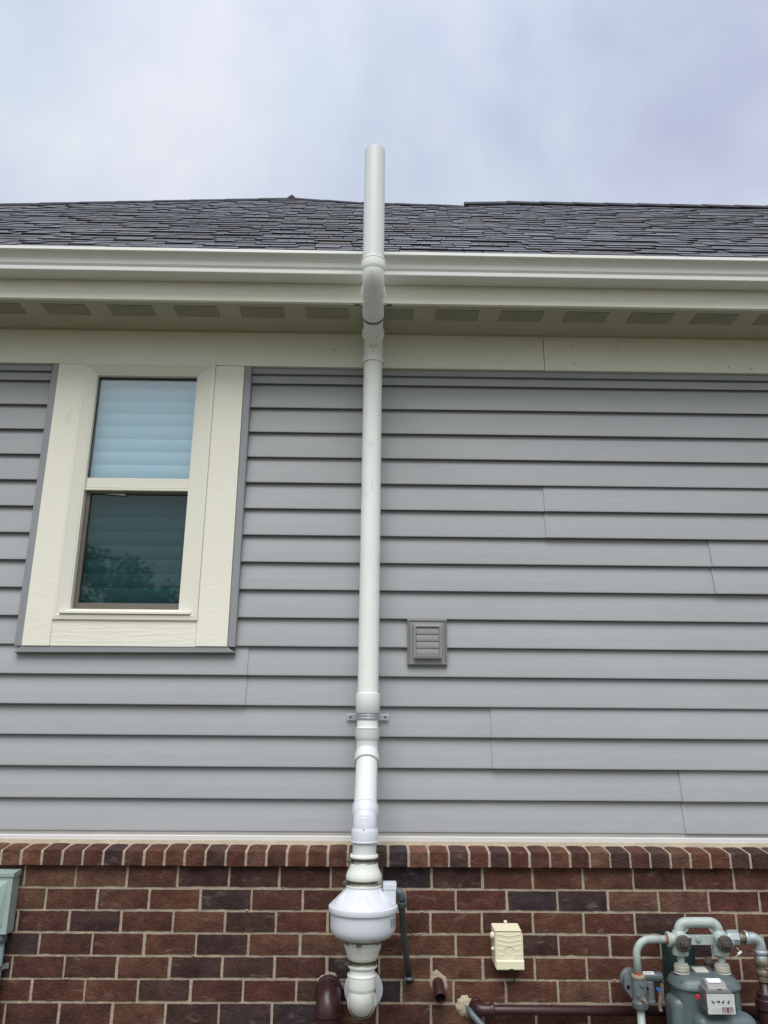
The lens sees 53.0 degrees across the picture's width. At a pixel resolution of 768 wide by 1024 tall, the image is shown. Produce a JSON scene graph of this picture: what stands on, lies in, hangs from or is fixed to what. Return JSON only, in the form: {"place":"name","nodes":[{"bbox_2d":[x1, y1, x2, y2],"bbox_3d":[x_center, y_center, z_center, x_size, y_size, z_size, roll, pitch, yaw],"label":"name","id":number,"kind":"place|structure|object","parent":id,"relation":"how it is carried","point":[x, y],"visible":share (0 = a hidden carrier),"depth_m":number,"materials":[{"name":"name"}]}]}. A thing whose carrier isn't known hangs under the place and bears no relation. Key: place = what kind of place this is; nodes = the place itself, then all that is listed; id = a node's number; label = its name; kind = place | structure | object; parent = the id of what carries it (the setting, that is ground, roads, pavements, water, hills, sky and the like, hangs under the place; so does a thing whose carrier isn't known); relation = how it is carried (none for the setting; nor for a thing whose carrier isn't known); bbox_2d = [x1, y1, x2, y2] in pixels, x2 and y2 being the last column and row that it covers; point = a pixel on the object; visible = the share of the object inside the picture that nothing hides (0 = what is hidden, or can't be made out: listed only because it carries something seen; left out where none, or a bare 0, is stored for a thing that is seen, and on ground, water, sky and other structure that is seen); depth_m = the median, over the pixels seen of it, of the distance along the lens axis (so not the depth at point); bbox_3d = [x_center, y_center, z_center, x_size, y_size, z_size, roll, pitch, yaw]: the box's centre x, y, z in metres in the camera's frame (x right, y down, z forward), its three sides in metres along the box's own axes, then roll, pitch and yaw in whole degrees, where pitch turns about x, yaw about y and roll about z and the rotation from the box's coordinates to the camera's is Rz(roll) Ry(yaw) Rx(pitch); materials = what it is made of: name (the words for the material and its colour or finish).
{"place":"outdoors","nodes":[
{"label":"outdoors","id":0,"kind":"place"},
{"bbox_2d":[0,0,767,205],"label":"sky","id":1,"kind":"structure","parent":0,"point":[594,101],"materials":[{"name":"white"}]},
{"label":"ground","id":2,"kind":"structure","parent":0,"visible":0},
{"bbox_2d":[0,195,767,1023],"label":"house","id":3,"kind":"structure","parent":2,"relation":"on","point":[572,767],"depth_m":3.46,"materials":[{"name":"plastic"}]},
{"bbox_2d":[0,868,21,977],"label":"electrical box","id":4,"kind":"object","parent":3,"relation":"attached to","point":[9,881],"visible":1,"depth_m":2.97,"materials":[{"name":"grey metal"}]},
{"bbox_2d":[0,881,7,927],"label":"embossed door","id":5,"kind":"structure","parent":4,"relation":"in","point":[3,884],"depth_m":2.96,"materials":[{"name":"grey metal"}]},
{"bbox_2d":[22,362,244,647],"bbox_3d":[-1.132,-0.049,3.610,0.895,1.360,0.156,1,-16,-1],"label":"window","id":6,"kind":"structure","parent":3,"relation":"in","point":[134,544],"depth_m":3.59,"materials":[{"name":"beige plastic"}]},
{"bbox_2d":[315,974,341,1023],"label":"drain pipe","id":7,"kind":"object","parent":3,"relation":"attached to","point":[328,991],"visible":1,"depth_m":2.85,"materials":[{"name":"red paint"}]},
{"bbox_2d":[342,144,391,1018],"bbox_3d":[-0.060,0.166,3.171,0.182,3.473,0.689,1,-16,-1],"label":"vent pipe","id":8,"kind":"object","parent":3,"relation":"attached to","point":[363,981],"visible":0.97,"depth_m":3.25,"materials":[{"name":"white plastic"}]},
{"bbox_2d":[328,881,397,942],"bbox_3d":[-0.076,1.456,2.818,0.254,0.188,0.254,1,-16,-1],"label":"inline fan","id":9,"kind":"object","parent":8,"relation":"attached to","point":[362,916],"visible":0.94,"depth_m":2.73},
{"bbox_2d":[396,888,414,984],"bbox_3d":[0.080,1.603,2.902,0.043,0.376,0.265,-2,-16,9],"label":"fan conduit","id":10,"kind":"object","parent":3,"relation":"attached to","point":[402,906],"visible":1,"depth_m":2.88,"materials":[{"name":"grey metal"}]},
{"bbox_2d":[407,619,446,665],"bbox_3d":[0.192,0.577,3.411,0.176,0.203,0.045,1,-16,-1],"label":"exhaust vent","id":11,"kind":"object","parent":3,"relation":"attached to","point":[426,642],"visible":1,"depth_m":3.40,"materials":[{"name":"grey plastic"}]},
{"bbox_2d":[432,977,445,1003],"bbox_3d":[0.209,1.819,2.936,0.048,0.078,0.112,1,-16,-1],"label":"pipe stub","id":12,"kind":"object","parent":3,"relation":"attached to","point":[439,990],"visible":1,"depth_m":2.91,"materials":[{"name":"red paint"}]},
{"bbox_2d":[465,1005,484,1023],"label":"cable conduit","id":13,"kind":"object","parent":3,"relation":"attached to","point":[473,1016],"visible":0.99,"depth_m":2.89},
{"bbox_2d":[490,920,523,982],"bbox_3d":[0.471,1.703,2.971,0.126,0.218,0.080,1,-16,-1],"label":"utility box","id":14,"kind":"object","parent":3,"relation":"attached to","point":[507,945],"visible":1,"depth_m":2.95,"materials":[{"name":"beige plastic"}]},
{"bbox_2d":[469,930,767,1023],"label":"gas pipe","id":15,"kind":"object","parent":3,"relation":"attached to","point":[759,1012],"visible":0.8,"depth_m":2.89,"materials":[{"name":"brown metal"}]},
{"bbox_2d":[660,917,755,1023],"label":"gas meter","id":16,"kind":"object","parent":3,"relation":"attached to","point":[707,991],"visible":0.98,"depth_m":2.80,"materials":[{"name":"paint"}]},
{"bbox_2d":[619,934,668,1023],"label":"gas regulator","id":17,"kind":"object","parent":16,"relation":"attached to","point":[637,983],"visible":1,"depth_m":2.83,"materials":[{"name":"grey paint"}]}
]}

